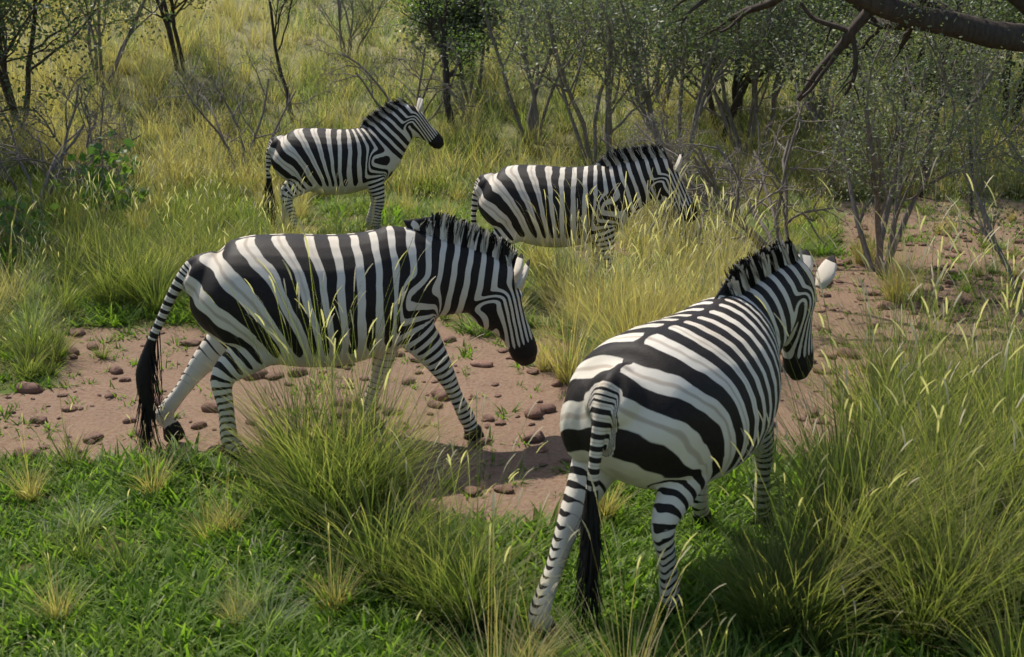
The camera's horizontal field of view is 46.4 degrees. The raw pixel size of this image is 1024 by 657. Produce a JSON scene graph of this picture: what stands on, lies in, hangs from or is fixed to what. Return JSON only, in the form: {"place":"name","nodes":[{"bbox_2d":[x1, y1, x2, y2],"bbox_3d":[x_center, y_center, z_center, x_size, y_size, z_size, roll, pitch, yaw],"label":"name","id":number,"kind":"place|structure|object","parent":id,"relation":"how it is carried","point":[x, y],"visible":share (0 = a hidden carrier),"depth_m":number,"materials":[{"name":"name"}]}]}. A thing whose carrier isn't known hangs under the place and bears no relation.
{"place":"outdoors","nodes":[
{"label":"outdoors","id":0,"kind":"place"},
{"bbox_2d":[133,96,797,635],"bbox_3d":[-0.727,-0.594,9.131,4.300,1.677,9.350,0,15,0],"label":"dark zebra hair","id":1,"kind":"object","parent":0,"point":[587,586],"visible":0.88,"depth_m":5.77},
{"bbox_2d":[0,0,1023,656],"bbox_3d":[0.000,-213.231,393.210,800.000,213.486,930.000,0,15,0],"label":"ground","id":2,"kind":"structure","parent":0,"point":[104,416],"depth_m":8.59,"materials":[{"name":"soil"}]},
{"bbox_2d":[0,192,60,259],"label":"bush","id":3,"kind":"object","parent":2,"relation":"on","point":[19,227],"visible":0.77,"depth_m":11.56,"materials":[{"name":"plant"}]},
{"bbox_2d":[0,0,118,160],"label":"dark leafy tree","id":4,"kind":"object","parent":2,"relation":"on","point":[15,34],"visible":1,"depth_m":12.86,"materials":[{"name":"green plant"}]},
{"bbox_2d":[0,37,141,216],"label":"bush","id":5,"kind":"object","parent":2,"relation":"on","point":[52,168],"visible":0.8,"depth_m":13.51,"materials":[{"name":"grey plant"}]},
{"bbox_2d":[0,66,150,192],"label":"bush","id":6,"kind":"object","parent":2,"relation":"on","point":[101,121],"visible":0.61,"depth_m":15.68,"materials":[{"name":"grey plant"}]},
{"bbox_2d":[0,0,182,131],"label":"dark leafy tree","id":7,"kind":"object","parent":2,"relation":"on","point":[3,68],"visible":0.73,"depth_m":16.72,"materials":[{"name":"green plant"}]},
{"bbox_2d":[49,155,136,224],"bbox_3d":[-4.671,-1.535,13.704,0.781,0.828,1.062,10,18,34],"label":"shrub","id":8,"kind":"object","parent":2,"relation":"on","point":[58,187],"visible":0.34,"depth_m":13.76,"materials":[{"name":"green plant"}]},
{"bbox_2d":[67,128,156,217],"bbox_3d":[-4.417,-1.617,13.219,0.832,1.196,0.911,13,20,40],"label":"leafy green bush","id":9,"kind":"object","parent":2,"relation":"on","point":[94,149],"visible":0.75,"depth_m":13.16,"materials":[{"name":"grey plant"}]},
{"bbox_2d":[49,0,178,86],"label":"leafy tree","id":10,"kind":"object","parent":2,"relation":"on","point":[89,29],"visible":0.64,"depth_m":21.00,"materials":[{"name":"green plant"}]},
{"bbox_2d":[112,0,237,71],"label":"dark leafy tree","id":11,"kind":"object","parent":2,"relation":"on","point":[169,28],"visible":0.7,"depth_m":23.15,"materials":[{"name":"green plant"}]},
{"bbox_2d":[130,12,345,176],"bbox_3d":[-3.671,-3.182,17.019,3.318,2.711,3.236,-1,15,-3],"label":"bush","id":12,"kind":"object","parent":2,"relation":"on","point":[221,95],"visible":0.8,"depth_m":17.22,"materials":[{"name":"grey plant"}]},
{"bbox_2d":[257,0,308,127],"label":"thin tree","id":13,"kind":"object","parent":2,"relation":"on","point":[274,35],"visible":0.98,"depth_m":19.68,"materials":[{"name":"brown plant"}]},
{"bbox_2d":[136,216,536,463],"bbox_3d":[-0.990,0.043,6.997,2.354,1.370,0.792,-4,15,-13],"label":"zebra","id":14,"kind":"object","parent":2,"relation":"on","point":[482,288],"visible":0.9,"depth_m":6.71},
{"bbox_2d":[266,95,443,233],"bbox_3d":[-1.772,-1.821,13.526,2.015,1.599,0.760,-1,15,-5],"label":"zebra","id":15,"kind":"object","parent":2,"relation":"on","point":[369,158],"visible":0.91,"depth_m":13.29},
{"bbox_2d":[304,0,406,64],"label":"leafy tree","id":16,"kind":"object","parent":2,"relation":"on","point":[339,3],"visible":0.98,"depth_m":26.21,"materials":[{"name":"green plant"}]},
{"bbox_2d":[296,19,511,150],"bbox_3d":[-1.906,-4.021,19.383,3.886,2.462,2.806,1,15,4],"label":"bush","id":17,"kind":"object","parent":2,"relation":"on","point":[368,73],"visible":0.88,"depth_m":19.29,"materials":[{"name":"grey plant"}]},
{"bbox_2d":[377,0,491,141],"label":"tree","id":18,"kind":"object","parent":2,"relation":"on","point":[441,17],"visible":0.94,"depth_m":19.65,"materials":[{"name":"green plant"}]},
{"bbox_2d":[384,0,526,103],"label":"trees","id":19,"kind":"object","parent":2,"relation":"on","point":[462,10],"depth_m":21.99,"materials":[{"name":"green plant"}]},
{"bbox_2d":[470,359,492,367],"bbox_3d":[-0.216,0.248,8.674,0.183,0.038,0.136,6,18,16],"label":"rock","id":20,"kind":"object","parent":2,"relation":"on","point":[482,363],"visible":1,"depth_m":8.63,"materials":[{"name":"brown stone"}]},
{"bbox_2d":[0,0,1023,656],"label":"green grass","id":21,"kind":"structure","parent":2,"relation":"on","point":[860,542],"depth_m":5.82,"materials":[{"name":"green plant"}]},
{"bbox_2d":[0,158,1023,656],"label":"lawn grass","id":22,"kind":"structure","parent":2,"relation":"on","point":[182,608],"depth_m":5.48,"materials":[{"name":"green plant"}]},
{"bbox_2d":[0,0,1023,656],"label":"dry grass","id":23,"kind":"structure","parent":2,"relation":"on","point":[658,306],"depth_m":16.03,"materials":[{"name":"yellow plant"}]},
{"bbox_2d":[0,41,1023,656],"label":"grass seed heads","id":24,"kind":"object","parent":2,"relation":"on","point":[712,223],"depth_m":6.34,"materials":[{"name":"plant"}]},
{"bbox_2d":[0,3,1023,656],"bbox_3d":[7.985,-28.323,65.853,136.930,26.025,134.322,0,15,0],"label":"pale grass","id":25,"kind":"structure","parent":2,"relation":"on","point":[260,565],"depth_m":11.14,"materials":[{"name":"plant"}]},
{"bbox_2d":[4,224,1023,514],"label":"pebbles","id":26,"kind":"object","parent":2,"relation":"on","point":[38,388],"visible":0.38,"depth_m":8.07,"materials":[{"name":"brown stone"}]},
{"bbox_2d":[467,0,615,143],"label":"leafy tree","id":27,"kind":"object","parent":2,"relation":"on","point":[533,109],"visible":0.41,"depth_m":19.22,"materials":[{"name":"green plant"}]},
{"bbox_2d":[548,359,561,369],"bbox_3d":[0.333,0.262,8.594,0.175,0.068,0.146,13,12,10],"label":"grass tuft","id":28,"kind":"object","parent":2,"relation":"on","point":[555,364],"visible":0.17,"depth_m":8.54,"materials":[{"name":"green plant"}]},
{"bbox_2d":[429,0,721,164],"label":"leafy tree","id":29,"kind":"object","parent":2,"relation":"on","point":[561,73],"visible":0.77,"depth_m":16.53,"materials":[{"name":"green plant"}]},
{"bbox_2d":[471,148,696,293],"bbox_3d":[0.627,-0.918,10.583,2.001,1.366,0.737,1,15,5],"label":"zebra","id":30,"kind":"object","parent":2,"relation":"on","point":[515,185],"visible":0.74,"depth_m":10.32},
{"bbox_2d":[577,0,717,117],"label":"leafy tree","id":31,"kind":"object","parent":2,"relation":"on","point":[667,86],"visible":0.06,"depth_m":21.45,"materials":[{"name":"green plant"}]},
{"bbox_2d":[562,63,738,236],"bbox_3d":[1.600,-1.998,13.578,2.082,2.111,2.493,3,15,12],"label":"bush","id":32,"kind":"object","parent":2,"relation":"on","point":[662,130],"visible":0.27,"depth_m":13.10,"materials":[{"name":"grey plant"}]},
{"bbox_2d":[516,0,799,164],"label":"leafy tree","id":33,"kind":"object","parent":2,"relation":"on","point":[629,72],"visible":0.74,"depth_m":16.36,"materials":[{"name":"green plant"}]},
{"bbox_2d":[528,249,836,641],"bbox_3d":[0.828,0.439,5.425,0.760,1.419,2.119,10,18,33],"label":"zebra","id":34,"kind":"object","parent":2,"relation":"on","point":[667,407],"visible":0.94,"depth_m":4.88},
{"bbox_2d":[607,0,902,137],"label":"dark leafy tree","id":35,"kind":"object","parent":2,"relation":"on","point":[736,103],"visible":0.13,"depth_m":19.47,"materials":[{"name":"green plant"}]},
{"bbox_2d":[613,34,898,289],"bbox_3d":[2.133,-1.614,11.688,3.233,2.519,3.164,0,15,0],"label":"bush","id":36,"kind":"object","parent":2,"relation":"on","point":[731,169],"visible":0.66,"depth_m":11.69,"materials":[{"name":"grey plant"}]},
{"bbox_2d":[637,0,898,164],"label":"leafy tree","id":37,"kind":"object","parent":2,"relation":"on","point":[757,65],"visible":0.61,"depth_m":17.05,"materials":[{"name":"green plant"}]},
{"bbox_2d":[654,0,963,114],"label":"trees","id":38,"kind":"object","parent":2,"relation":"on","point":[734,88],"visible":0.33,"depth_m":21.65,"materials":[{"name":"green plant"}]},
{"bbox_2d":[814,309,824,312],"bbox_3d":[2.622,-0.156,10.175,0.091,0.028,0.096,12,17,42],"label":"rock","id":39,"kind":"object","parent":2,"relation":"on","point":[822,310],"visible":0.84,"depth_m":10.15,"materials":[{"name":"brown stone"}]},
{"bbox_2d":[822,351,836,358],"bbox_3d":[2.353,0.194,8.845,0.093,0.045,0.140,-4,10,-30],"label":"rock","id":40,"kind":"object","parent":2,"relation":"on","point":[829,354],"visible":0.58,"depth_m":8.80,"materials":[{"name":"brown stone"}]},
{"bbox_2d":[717,0,963,144],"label":"leafy tree","id":41,"kind":"object","parent":2,"relation":"on","point":[813,110],"visible":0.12,"depth_m":19.33,"materials":[{"name":"green plant"}]},
{"bbox_2d":[857,358,882,372],"bbox_3d":[2.557,0.259,8.520,0.201,0.100,0.270,-4,5,20],"label":"rock","id":42,"kind":"object","parent":2,"relation":"on","point":[869,366],"visible":0.14,"depth_m":8.45,"materials":[{"name":"brown stone"}]},
{"bbox_2d":[814,1,935,105],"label":"leafy tree","id":43,"kind":"object","parent":2,"relation":"on","point":[866,80],"visible":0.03,"depth_m":22.56,"materials":[{"name":"green plant"}]},
{"bbox_2d":[876,301,894,309],"bbox_3d":[3.215,-0.204,10.286,0.170,0.072,0.156,2,14,24],"label":"rock","id":44,"kind":"object","parent":2,"relation":"on","point":[887,306],"visible":0.72,"depth_m":10.24,"materials":[{"name":"brown stone"}]},
{"bbox_2d":[755,0,1023,274],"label":"bush","id":45,"kind":"object","parent":2,"relation":"on","point":[878,182],"visible":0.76,"depth_m":11.21,"materials":[{"name":"green plant"}]},
{"bbox_2d":[769,0,1023,166],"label":"dark leafy tree","id":46,"kind":"object","parent":2,"relation":"on","point":[1012,12],"visible":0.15,"depth_m":16.82,"materials":[{"name":"green plant"}]},
{"bbox_2d":[887,289,916,302],"bbox_3d":[3.471,-0.305,10.604,0.217,0.127,0.335,-4,29,-5],"label":"grass tuft","id":47,"kind":"object","parent":2,"relation":"on","point":[910,297],"visible":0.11,"depth_m":10.49,"materials":[{"name":"green plant"}]},
{"bbox_2d":[906,301,924,308],"bbox_3d":[3.479,-0.203,10.286,0.165,0.058,0.099,23,30,33],"label":"rock","id":48,"kind":"object","parent":2,"relation":"on","point":[917,305],"visible":0.56,"depth_m":10.26,"materials":[{"name":"brown stone"}]},
{"bbox_2d":[897,33,1023,316],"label":"bush","id":49,"kind":"object","parent":2,"relation":"on","point":[982,208],"visible":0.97,"depth_m":9.88,"materials":[{"name":"green plant"}]},
{"bbox_2d":[915,0,1006,215],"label":"thin tree","id":50,"kind":"object","parent":2,"relation":"on","point":[968,103],"visible":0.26,"depth_m":14.93,"materials":[{"name":"brown plant"}]},
{"bbox_2d":[918,0,1012,197],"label":"thin tree","id":51,"kind":"object","parent":2,"relation":"on","point":[921,194],"visible":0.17,"depth_m":15.90,"materials":[{"name":"brown plant"}]},
{"bbox_2d":[951,2,1020,129],"bbox_3d":[7.964,-5.453,19.970,3.202,4.419,4.585,-1,15,-6],"label":"leafy tree","id":52,"kind":"object","parent":2,"relation":"on","point":[1000,84],"visible":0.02,"depth_m":20.06,"materials":[{"name":"green plant"}]},
{"bbox_2d":[951,0,1023,130],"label":"trees","id":53,"kind":"object","parent":2,"relation":"on","point":[1009,77],"depth_m":19.73,"materials":[{"name":"green plant"}]},
{"bbox_2d":[537,444,547,452],"bbox_3d":[0.180,0.701,6.998,0.064,0.033,0.098,12,20,10],"label":"rock","id":54,"kind":"object","parent":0,"point":[543,449],"visible":0.91,"depth_m":6.97,"materials":[{"name":"brown stone"}]},
{"bbox_2d":[361,97,803,296],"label":"zebra manes","id":55,"kind":"object","parent":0,"point":[733,283],"visible":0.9,"depth_m":6.95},
{"bbox_2d":[616,0,1023,115],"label":"tree limb","id":56,"kind":"object","parent":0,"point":[987,33],"visible":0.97,"depth_m":10.22,"materials":[{"name":"brown plant"}]},
{"bbox_2d":[879,0,1023,14],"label":"tree limb","id":57,"kind":"object","parent":56,"relation":"on","point":[1018,5],"visible":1,"depth_m":10.13,"materials":[{"name":"brown plant"}]}
]}

